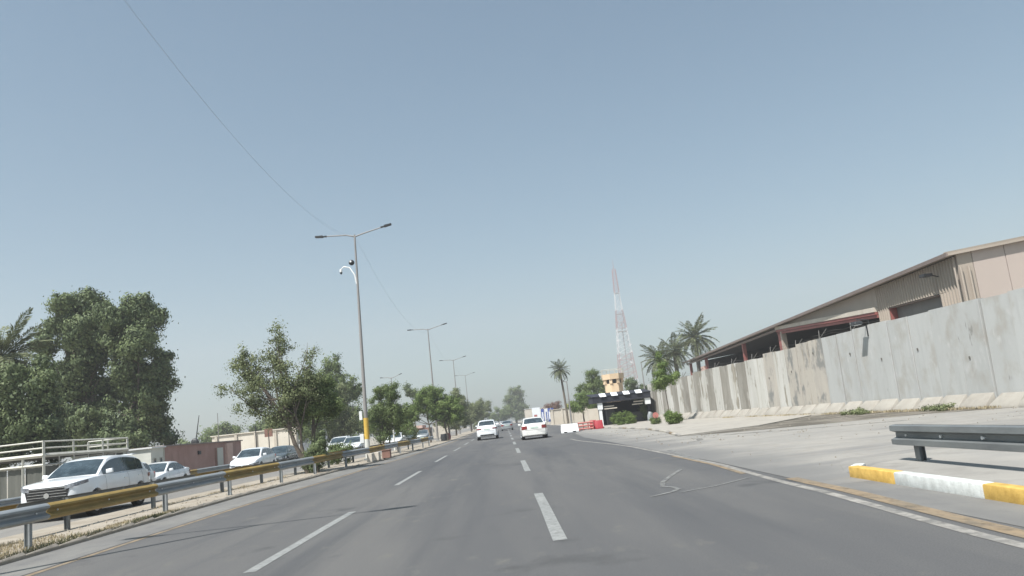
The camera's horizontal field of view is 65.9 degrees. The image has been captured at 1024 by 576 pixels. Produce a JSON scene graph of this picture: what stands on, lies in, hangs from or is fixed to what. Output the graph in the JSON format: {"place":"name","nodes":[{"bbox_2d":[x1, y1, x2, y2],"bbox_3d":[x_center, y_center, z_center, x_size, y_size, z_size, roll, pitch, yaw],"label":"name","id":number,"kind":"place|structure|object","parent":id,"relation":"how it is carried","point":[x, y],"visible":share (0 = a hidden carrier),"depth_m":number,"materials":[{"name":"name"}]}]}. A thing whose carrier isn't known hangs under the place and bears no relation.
{"place":"outdoors","nodes":[
{"label":"outdoors","id":0,"kind":"place"},
{"bbox_2d":[0,529,100,559],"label":"dry grass","id":1,"kind":"structure","parent":0,"point":[8,548],"depth_m":15.11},
{"bbox_2d":[0,437,128,499],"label":"steel platform","id":2,"kind":"structure","parent":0,"point":[16,476],"depth_m":36.98,"materials":[{"name":"beige paint"}]},
{"bbox_2d":[90,506,192,533],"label":"dry grass","id":3,"kind":"structure","parent":0,"point":[116,525],"depth_m":17.76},
{"bbox_2d":[0,429,475,565],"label":"median","id":4,"kind":"object","parent":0,"point":[120,516],"visible":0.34,"depth_m":21.94,"materials":[{"name":"soil"}]},
{"bbox_2d":[0,509,176,556],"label":"weeds","id":5,"kind":"object","parent":4,"relation":"on","point":[75,537],"visible":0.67,"depth_m":15.24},
{"bbox_2d":[3,475,311,551],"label":"pebbles","id":6,"kind":"object","parent":4,"relation":"on","point":[162,511],"visible":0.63,"depth_m":21.71,"materials":[{"name":"stone"}]},
{"bbox_2d":[0,438,416,529],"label":"guardrail","id":7,"kind":"object","parent":4,"relation":"on","point":[67,518],"visible":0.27,"depth_m":22.38,"materials":[{"name":"metal"}]},
{"bbox_2d":[0,436,433,548],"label":"guardrail","id":8,"kind":"object","parent":4,"relation":"on","point":[27,516],"visible":0.91,"depth_m":19.16,"materials":[{"name":"metal"}]},
{"bbox_2d":[211,318,328,473],"bbox_3d":[-11.029,4.933,35.996,5.335,7.421,2.655,-6,-9,-2],"label":"tree","id":9,"kind":"object","parent":4,"relation":"on","point":[257,381],"visible":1,"depth_m":35.90,"materials":[{"name":"green plant"}]},
{"bbox_2d":[275,367,350,446],"bbox_3d":[-9.329,6.168,37.024,3.836,4.927,2.752,-3,-10,-20],"label":"tree","id":10,"kind":"object","parent":4,"relation":"on","point":[330,409],"visible":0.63,"depth_m":36.67,"materials":[{"name":"green plant"}]},
{"bbox_2d":[300,428,331,472],"bbox_3d":[-8.793,7.401,35.578,1.387,2.038,1.579,3,-13,-45],"label":"shrub","id":11,"kind":"object","parent":4,"relation":"on","point":[321,444],"visible":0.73,"depth_m":35.35,"materials":[{"name":"green plant"}]},
{"bbox_2d":[326,439,360,464],"bbox_3d":[-9.517,9.167,43.996,2.091,1.453,1.416,-6,-9,-2],"label":"shrub","id":12,"kind":"object","parent":4,"relation":"on","point":[337,447],"visible":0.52,"depth_m":43.90,"materials":[{"name":"green plant"}]},
{"bbox_2d":[315,223,391,459],"bbox_3d":[-8.757,3.070,46.042,4.563,13.660,0.410,-6,-9,-2],"label":"street lamp","id":13,"kind":"object","parent":4,"relation":"on","point":[366,439],"visible":0.96,"depth_m":45.88,"materials":[{"name":"metal"}]},
{"bbox_2d":[126,3,435,345],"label":"overhead cable","id":14,"kind":"object","parent":13,"relation":"attached to","point":[233,136],"visible":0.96,"depth_m":24.23,"materials":[{"name":"grey plastic"}]},
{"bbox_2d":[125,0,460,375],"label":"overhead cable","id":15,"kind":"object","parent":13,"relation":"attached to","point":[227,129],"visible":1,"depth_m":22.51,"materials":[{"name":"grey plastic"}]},
{"bbox_2d":[367,453,373,461],"bbox_3d":[-7.461,8.938,41.621,0.279,0.420,0.698,-6,-9,-2],"label":"concrete block","id":16,"kind":"object","parent":4,"relation":"on","point":[370,457],"depth_m":41.31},
{"bbox_2d":[374,452,380,459],"bbox_3d":[-7.325,9.139,42.907,0.279,0.420,0.698,-6,-9,-2],"label":"concrete block","id":17,"kind":"object","parent":4,"relation":"on","point":[377,455],"depth_m":42.59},
{"bbox_2d":[381,449,391,457],"bbox_3d":[-7.019,9.282,44.204,0.510,0.460,0.560,-6,-9,-2],"label":"utility box","id":18,"kind":"object","parent":4,"relation":"on","point":[386,453],"visible":1,"depth_m":43.96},
{"bbox_2d":[361,380,413,443],"bbox_3d":[-8.867,9.028,55.115,4.178,5.162,2.566,-6,-9,-2],"label":"tree","id":19,"kind":"object","parent":4,"relation":"on","point":[395,412],"visible":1,"depth_m":54.90,"materials":[{"name":"green plant"}]},
{"bbox_2d":[407,323,446,440],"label":"street lamp","id":20,"kind":"object","parent":4,"relation":"on","point":[437,435],"visible":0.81,"depth_m":89.67,"materials":[{"name":"metal"}]},
{"bbox_2d":[400,384,466,442],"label":"tree","id":21,"kind":"object","parent":4,"relation":"on","point":[426,397],"visible":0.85,"depth_m":82.44,"materials":[{"name":"green plant"}]},
{"bbox_2d":[440,434,446,440],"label":"rubber barrel","id":22,"kind":"object","parent":4,"relation":"on","point":[443,437],"visible":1,"depth_m":81.24,"materials":[{"name":"rubber"}]},
{"bbox_2d":[432,400,462,432],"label":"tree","id":23,"kind":"object","parent":4,"relation":"on","point":[441,424],"visible":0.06,"depth_m":102.24,"materials":[{"name":"green plant"}]},
{"bbox_2d":[439,356,464,433],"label":"street lamp","id":24,"kind":"object","parent":4,"relation":"on","point":[455,381],"visible":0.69,"depth_m":133.38,"materials":[{"name":"metal"}]},
{"bbox_2d":[447,387,471,435],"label":"tree","id":25,"kind":"object","parent":4,"relation":"on","point":[465,422],"visible":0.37,"depth_m":120.03,"materials":[{"name":"green plant"}]},
{"bbox_2d":[465,401,485,431],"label":"tree","id":26,"kind":"object","parent":4,"relation":"on","point":[475,410],"visible":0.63,"depth_m":157.26,"materials":[{"name":"green plant"}]},
{"bbox_2d":[468,397,492,429],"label":"tree","id":27,"kind":"object","parent":4,"relation":"on","point":[486,405],"visible":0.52,"depth_m":201.78,"materials":[{"name":"green plant"}]},
{"bbox_2d":[0,427,476,537],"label":"opposite road","id":28,"kind":"structure","parent":0,"point":[12,531],"depth_m":28.24,"materials":[{"name":"asphalt"}]},
{"bbox_2d":[21,453,149,515],"bbox_3d":[-13.067,6.092,24.463,2.118,1.700,4.799,-6,-9,-2],"label":"suv","id":29,"kind":"object","parent":28,"relation":"on","point":[83,475],"visible":0.66,"depth_m":23.66,"materials":[{"name":"white paint"}]},
{"bbox_2d":[142,462,155,481],"bbox_3d":[-16.461,8.038,32.702,2.037,1.525,4.336,-6,-9,-2],"label":"car","id":30,"kind":"object","parent":28,"relation":"on","point":[152,473],"visible":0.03,"depth_m":34.30,"materials":[{"name":"white paint"}]},
{"bbox_2d":[148,461,189,480],"bbox_3d":[-18.725,9.978,41.845,2.046,1.467,4.656,-6,-9,-2],"label":"car","id":31,"kind":"object","parent":28,"relation":"on","point":[167,469],"visible":0.35,"depth_m":41.59,"materials":[{"name":"white paint"}]},
{"bbox_2d":[229,447,275,467],"bbox_3d":[-15.826,10.558,48.301,2.037,1.525,4.349,-6,-9,-2],"label":"car","id":32,"kind":"object","parent":28,"relation":"on","point":[251,456],"visible":0.73,"depth_m":47.51,"materials":[{"name":"white paint"}]},
{"bbox_2d":[271,445,297,460],"bbox_3d":[-18.043,13.094,61.650,2.037,1.525,4.336,-6,-9,-2],"label":"car","id":33,"kind":"object","parent":28,"relation":"on","point":[283,452],"visible":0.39,"depth_m":61.04,"materials":[{"name":"grey paint"}]},
{"bbox_2d":[327,436,349,450],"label":"suv","id":34,"kind":"object","parent":28,"relation":"on","point":[335,440],"visible":0.15,"depth_m":70.68,"materials":[{"name":"white paint"}]},
{"bbox_2d":[340,436,364,447],"bbox_3d":[-13.126,13.116,65.753,2.037,1.525,4.336,-6,-9,-2],"label":"car","id":35,"kind":"object","parent":28,"relation":"on","point":[355,440],"visible":0.21,"depth_m":65.00,"materials":[{"name":"white paint"}]},
{"bbox_2d":[385,432,405,442],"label":"car","id":36,"kind":"object","parent":28,"relation":"on","point":[402,436],"visible":0.41,"depth_m":82.74,"materials":[{"name":"white paint"}]},
{"bbox_2d":[417,430,429,438],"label":"car","id":37,"kind":"object","parent":28,"relation":"on","point":[423,433],"visible":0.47,"depth_m":108.94,"materials":[{"name":"silver metal"}]},
{"bbox_2d":[151,468,325,508],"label":"dry grass","id":38,"kind":"structure","parent":0,"point":[243,486],"depth_m":27.18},
{"bbox_2d":[7,420,585,497],"bbox_3d":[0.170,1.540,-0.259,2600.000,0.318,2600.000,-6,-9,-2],"label":"ground","id":39,"kind":"structure","parent":0,"point":[372,442],"depth_m":244.47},
{"bbox_2d":[0,307,58,381],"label":"palm tree","id":40,"kind":"object","parent":39,"relation":"on","point":[6,348],"visible":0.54,"depth_m":48.83,"materials":[{"name":"green plant"}]},
{"bbox_2d":[0,352,72,472],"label":"tree","id":41,"kind":"object","parent":39,"relation":"on","point":[32,415],"visible":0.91,"depth_m":44.17,"materials":[{"name":"green plant"}]},
{"bbox_2d":[27,285,122,460],"bbox_3d":[-33.124,7.586,61.180,7.817,16.015,6.655,-6,-9,-2],"label":"tree","id":42,"kind":"object","parent":39,"relation":"on","point":[83,384],"visible":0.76,"depth_m":60.25,"materials":[{"name":"green plant"}]},
{"bbox_2d":[75,446,165,463],"bbox_3d":[-24.917,11.650,50.165,5.040,2.580,2.140,-6,-9,-2],"label":"site cabin","id":43,"kind":"object","parent":39,"relation":"on","point":[148,455],"visible":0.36,"depth_m":49.45,"materials":[{"name":"white metal"}]},
{"bbox_2d":[89,290,185,449],"bbox_3d":[-28.736,7.428,60.149,6.217,15.091,6.477,-6,-9,-2],"label":"tree","id":44,"kind":"object","parent":39,"relation":"on","point":[143,387],"visible":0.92,"depth_m":59.77,"materials":[{"name":"green plant"}]},
{"bbox_2d":[0,456,298,506],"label":"guardrail","id":45,"kind":"object","parent":39,"relation":"on","point":[10,501],"visible":0.16,"depth_m":50.08,"materials":[{"name":"metal"}]},
{"bbox_2d":[135,440,242,469],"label":"building","id":46,"kind":"structure","parent":39,"relation":"on","point":[192,456],"depth_m":58.17,"materials":[{"name":"brown metal"}]},
{"bbox_2d":[191,417,198,442],"bbox_3d":[-23.596,10.658,58.815,0.697,2.262,0.330,-6,-9,-2],"label":"rooftop mast","id":47,"kind":"object","parent":46,"relation":"on","point":[195,440],"visible":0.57,"depth_m":58.64,"materials":[{"name":"grey metal"}]},
{"bbox_2d":[217,447,223,465],"bbox_3d":[-22.697,13.495,61.463,0.047,2.100,1.200,-6,-9,-2],"label":"door","id":48,"kind":"structure","parent":46,"relation":"in","point":[219,450],"depth_m":61.45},
{"bbox_2d":[0,444,437,561],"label":"kerb","id":49,"kind":"structure","parent":39,"relation":"on","point":[74,540],"depth_m":18.06,"materials":[{"name":"concrete"}]},
{"bbox_2d":[0,432,475,575],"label":"gutter","id":50,"kind":"object","parent":39,"relation":"on","point":[37,562],"visible":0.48,"depth_m":16.35,"materials":[{"name":"concrete"}]},
{"bbox_2d":[210,427,298,450],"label":"boundary wall","id":51,"kind":"structure","parent":39,"relation":"on","point":[281,438],"depth_m":78.33,"materials":[{"name":"concrete"}]},
{"bbox_2d":[178,416,352,451],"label":"tree","id":52,"kind":"object","parent":39,"relation":"on","point":[225,428],"visible":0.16,"depth_m":145.51,"materials":[{"name":"green plant"}]},
{"bbox_2d":[264,428,272,447],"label":"signpost","id":53,"kind":"object","parent":39,"relation":"on","point":[269,434],"visible":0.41,"depth_m":69.40,"materials":[{"name":"metal"}]},
{"bbox_2d":[293,410,344,442],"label":"tree","id":54,"kind":"object","parent":39,"relation":"on","point":[307,432],"visible":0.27,"depth_m":82.21,"materials":[{"name":"green plant"}]},
{"bbox_2d":[302,425,337,450],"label":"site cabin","id":55,"kind":"object","parent":39,"relation":"on","point":[305,445],"depth_m":96.95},
{"bbox_2d":[293,351,372,442],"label":"tree","id":56,"kind":"object","parent":39,"relation":"on","point":[355,392],"visible":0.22,"depth_m":98.95,"materials":[{"name":"green plant"}]},
{"bbox_2d":[323,382,362,438],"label":"tree","id":57,"kind":"object","parent":39,"relation":"on","point":[347,421],"visible":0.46,"depth_m":86.46,"materials":[{"name":"green plant"}]},
{"bbox_2d":[357,416,394,443],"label":"tree","id":58,"kind":"object","parent":39,"relation":"on","point":[362,430],"visible":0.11,"depth_m":95.83,"materials":[{"name":"green plant"}]},
{"bbox_2d":[385,424,418,440],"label":"shrub","id":59,"kind":"object","parent":39,"relation":"on","point":[406,433],"visible":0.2,"depth_m":97.92,"materials":[{"name":"green plant"}]},
{"bbox_2d":[401,380,424,432],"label":"tree","id":60,"kind":"object","parent":39,"relation":"on","point":[410,392],"visible":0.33,"depth_m":120.47,"materials":[{"name":"green plant"}]},
{"bbox_2d":[416,425,432,435],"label":"kiosk","id":61,"kind":"object","parent":39,"relation":"on","point":[421,427],"visible":0.29,"depth_m":123.92,"materials":[{"name":"plastic"}]},
{"bbox_2d":[432,423,450,437],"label":"kiosk","id":62,"kind":"object","parent":39,"relation":"on","point":[440,429],"visible":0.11,"depth_m":119.96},
{"bbox_2d":[486,404,514,422],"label":"tree","id":63,"kind":"object","parent":39,"relation":"on","point":[506,412],"visible":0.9,"depth_m":315.01,"materials":[{"name":"green plant"}]},
{"bbox_2d":[502,385,530,422],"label":"tree","id":64,"kind":"object","parent":39,"relation":"on","point":[514,398],"visible":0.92,"depth_m":325.44,"materials":[{"name":"green plant"}]},
{"bbox_2d":[524,407,548,418],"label":"building","id":65,"kind":"structure","parent":39,"relation":"on","point":[528,413],"depth_m":232.21,"materials":[{"name":"white concrete"}]},
{"bbox_2d":[544,408,548,421],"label":"banner","id":66,"kind":"object","parent":39,"relation":"on","point":[546,415],"visible":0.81,"depth_m":147.17,"materials":[{"name":"white plastic"}]},
{"bbox_2d":[541,401,561,413],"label":"shrub","id":67,"kind":"object","parent":39,"relation":"on","point":[555,405],"visible":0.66,"depth_m":172.45,"materials":[{"name":"plant"}]},
{"bbox_2d":[550,408,588,424],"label":"roadside wall","id":68,"kind":"structure","parent":39,"relation":"on","point":[557,416],"depth_m":128.39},
{"bbox_2d":[612,260,638,387],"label":"lattice tower","id":69,"kind":"structure","parent":39,"relation":"on","point":[623,337],"depth_m":804.26,"materials":[{"name":"metal"}]},
{"bbox_2d":[623,377,647,400],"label":"tree","id":70,"kind":"object","parent":39,"relation":"on","point":[631,382],"visible":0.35,"depth_m":120.85,"materials":[{"name":"green plant"}]},
{"bbox_2d":[638,337,680,380],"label":"palm tree","id":71,"kind":"object","parent":39,"relation":"on","point":[652,356],"visible":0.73,"depth_m":97.82,"materials":[{"name":"green plant"}]},
{"bbox_2d":[656,332,693,377],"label":"palm tree","id":72,"kind":"object","parent":39,"relation":"on","point":[678,348],"visible":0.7,"depth_m":107.69,"materials":[{"name":"green plant"}]},
{"bbox_2d":[675,312,718,371],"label":"palm tree","id":73,"kind":"object","parent":39,"relation":"on","point":[692,337],"visible":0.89,"depth_m":119.81,"materials":[{"name":"green plant"}]},
{"bbox_2d":[685,236,1023,374],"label":"warehouse","id":74,"kind":"structure","parent":39,"relation":"on","point":[948,278],"depth_m":44.93,"materials":[{"name":"beige metal"}]},
{"bbox_2d":[839,446,1023,485],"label":"traffic island","id":75,"kind":"structure","parent":39,"relation":"on","point":[1006,467],"depth_m":11.46,"materials":[{"name":"concrete"}]},
{"bbox_2d":[889,424,1023,460],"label":"guardrail","id":76,"kind":"object","parent":75,"relation":"on","point":[921,437],"visible":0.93,"depth_m":10.73,"materials":[{"name":"metal"}]},
{"bbox_2d":[0,0,1023,476],"label":"sky","id":77,"kind":"structure","parent":0,"point":[751,166],"materials":[{"name":"blue"}]},
{"bbox_2d":[22,421,1023,575],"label":"road","id":78,"kind":"structure","parent":0,"point":[511,502],"depth_m":10.51,"materials":[{"name":"asphalt"}]},
{"bbox_2d":[475,419,498,440],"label":"car","id":79,"kind":"object","parent":78,"relation":"on","point":[487,428],"visible":1,"depth_m":68.01,"materials":[{"name":"white paint"}]},
{"bbox_2d":[500,420,512,430],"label":"car","id":80,"kind":"object","parent":78,"relation":"on","point":[508,424],"visible":0.99,"depth_m":117.31,"materials":[{"name":"silver metal"}]},
{"bbox_2d":[518,417,547,439],"bbox_3d":[1.481,9.825,55.470,2.046,1.467,4.656,-6,-9,-2],"label":"car","id":81,"kind":"object","parent":78,"relation":"on","point":[533,426],"visible":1,"depth_m":53.26,"materials":[{"name":"white paint"}]},
{"bbox_2d":[561,423,578,433],"bbox_3d":[4.425,10.773,60.593,1.359,0.660,0.612,-7,-9,2],"label":"road barrier","id":82,"kind":"object","parent":78,"relation":"on","point":[568,428],"visible":1,"depth_m":60.43,"materials":[{"name":"white plastic"}]},
{"bbox_2d":[837,481,1023,526],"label":"gutter","id":83,"kind":"object","parent":78,"relation":"on","point":[1002,512],"visible":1,"depth_m":8.64,"materials":[{"name":"concrete"}]},
{"bbox_2d":[532,407,540,416],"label":"billboard","id":84,"kind":"object","parent":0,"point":[535,412],"visible":0.68,"depth_m":150.21,"materials":[{"name":"metal"}]},
{"bbox_2d":[556,414,824,435],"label":"pavement","id":85,"kind":"structure","parent":0,"point":[685,427],"depth_m":41.75,"materials":[{"name":"concrete"}]},
{"bbox_2d":[548,360,569,423],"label":"palm tree","id":86,"kind":"object","parent":85,"relation":"on","point":[560,372],"visible":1,"depth_m":117.22,"materials":[{"name":"green plant"}]},
{"bbox_2d":[562,380,572,423],"bbox_3d":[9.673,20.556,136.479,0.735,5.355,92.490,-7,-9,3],"label":"street lamp","id":87,"kind":"object","parent":85,"relation":"on","point":[571,422],"visible":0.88,"depth_m":91.02,"materials":[{"name":"metal"}]},
{"bbox_2d":[566,390,596,421],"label":"tree","id":88,"kind":"object","parent":85,"relation":"on","point":[580,405],"visible":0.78,"depth_m":102.41,"materials":[{"name":"green plant"}]},
{"bbox_2d":[574,368,605,408],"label":"tree","id":89,"kind":"object","parent":85,"relation":"on","point":[596,385],"visible":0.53,"depth_m":111.00,"materials":[{"name":"green plant"}]},
{"bbox_2d":[588,408,598,420],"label":"roadside wall","id":90,"kind":"structure","parent":85,"relation":"on","point":[593,414],"depth_m":94.90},
{"bbox_2d":[601,368,623,402],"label":"watchtower","id":91,"kind":"structure","parent":85,"relation":"on","point":[613,382],"depth_m":94.61,"materials":[{"name":"beige concrete"}]},
{"bbox_2d":[586,389,650,425],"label":"guard post","id":92,"kind":"object","parent":85,"relation":"on","point":[621,404],"visible":0.86,"depth_m":71.74,"materials":[{"name":"black metal"}]},
{"bbox_2d":[609,410,636,424],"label":"bush","id":93,"kind":"object","parent":85,"relation":"on","point":[629,418],"visible":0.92,"depth_m":66.45,"materials":[{"name":"green plant"}]},
{"bbox_2d":[638,398,647,419],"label":"shrub","id":94,"kind":"object","parent":85,"relation":"on","point":[643,406],"visible":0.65,"depth_m":72.08,"materials":[{"name":"green plant"}]},
{"bbox_2d":[649,416,661,423],"bbox_3d":[10.133,9.367,55.738,0.975,0.788,0.945,-10,-10,24],"label":"bush","id":95,"kind":"object","parent":85,"relation":"on","point":[653,420],"visible":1,"depth_m":55.58,"materials":[{"name":"green plant"}]},
{"bbox_2d":[648,351,680,409],"bbox_3d":[11.563,7.308,59.061,2.491,5.412,1.963,-6,-9,-2],"label":"tree","id":96,"kind":"object","parent":85,"relation":"on","point":[662,379],"visible":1,"depth_m":58.97,"materials":[{"name":"green plant"}]},
{"bbox_2d":[663,410,684,423],"bbox_3d":[10.461,8.376,50.915,1.462,1.276,1.214,-6,-9,-2],"label":"bush","id":97,"kind":"object","parent":85,"relation":"on","point":[673,417],"visible":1,"depth_m":50.73,"materials":[{"name":"green plant"}]},
{"bbox_2d":[647,288,1023,419],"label":"blast wall","id":98,"kind":"structure","parent":85,"relation":"on","point":[969,353],"depth_m":34.53,"materials":[{"name":"grey concrete"}]},
{"bbox_2d":[682,320,875,376],"bbox_3d":[14.890,4.721,52.275,0.305,1.014,34.501,-5,-10,-6],"label":"barbed wire","id":99,"kind":"object","parent":98,"relation":"attached to","point":[780,349],"visible":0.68,"depth_m":46.41,"materials":[{"name":"grey metal"}]},
{"bbox_2d":[850,319,869,335],"bbox_3d":[15.922,1.810,35.906,0.854,0.830,0.467,-5,-10,-6],"label":"floodlight","id":100,"kind":"object","parent":98,"relation":"attached to","point":[856,323],"visible":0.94,"depth_m":35.87,"materials":[{"name":"grey metal"}]},
{"bbox_2d":[575,407,1023,484],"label":"forecourt","id":101,"kind":"structure","parent":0,"point":[788,453],"depth_m":21.72,"materials":[{"name":"concrete"}]},
{"bbox_2d":[577,421,593,430],"bbox_3d":[5.891,11.031,63.106,1.299,0.664,0.500,-7,-9,2],"label":"barrier","id":102,"kind":"object","parent":101,"relation":"on","point":[588,425],"visible":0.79,"depth_m":63.09,"materials":[{"name":"red plastic"}]},
{"bbox_2d":[595,420,602,428],"bbox_3d":[6.891,10.818,62.543,0.629,0.680,0.480,-7,-9,2],"label":"road barrier","id":103,"kind":"object","parent":101,"relation":"on","point":[598,424],"visible":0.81,"depth_m":62.37,"materials":[{"name":"red plastic"}]},
{"bbox_2d":[579,427,680,436],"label":"kerb","id":104,"kind":"structure","parent":101,"relation":"on","point":[671,433],"depth_m":45.49,"materials":[{"name":"white paint"}]},
{"bbox_2d":[601,407,1020,465],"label":"stones","id":105,"kind":"object","parent":101,"relation":"on","point":[781,430],"visible":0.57,"depth_m":27.84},
{"bbox_2d":[690,407,1011,435],"bbox_3d":[14.848,5.378,33.343,12.285,0.001,10.303,-12,-11,30],"label":"dirt strip","id":106,"kind":"object","parent":101,"relation":"on","point":[826,419],"visible":0.88,"depth_m":31.95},
{"bbox_2d":[838,406,873,415],"bbox_3d":[15.379,5.485,34.992,1.214,0.532,1.948,-6,-9,-2],"label":"weed tuft","id":107,"kind":"object","parent":106,"relation":"on","point":[858,411],"visible":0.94,"depth_m":34.97,"materials":[{"name":"green plant"}]},
{"bbox_2d":[722,405,1013,417],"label":"weeds","id":108,"kind":"object","parent":106,"relation":"on","point":[913,409],"visible":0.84,"depth_m":32.49,"materials":[{"name":"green plant"}]},
{"bbox_2d":[918,402,955,411],"bbox_3d":[16.473,4.590,30.240,1.163,0.474,1.914,-6,-9,-2],"label":"weed tuft","id":109,"kind":"object","parent":106,"relation":"on","point":[939,407],"visible":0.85,"depth_m":29.88,"materials":[{"name":"green plant"}]},
{"bbox_2d":[849,463,1023,504],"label":"kerb","id":110,"kind":"structure","parent":101,"relation":"on","point":[1004,492],"depth_m":9.41,"materials":[{"name":"yellow paint"}]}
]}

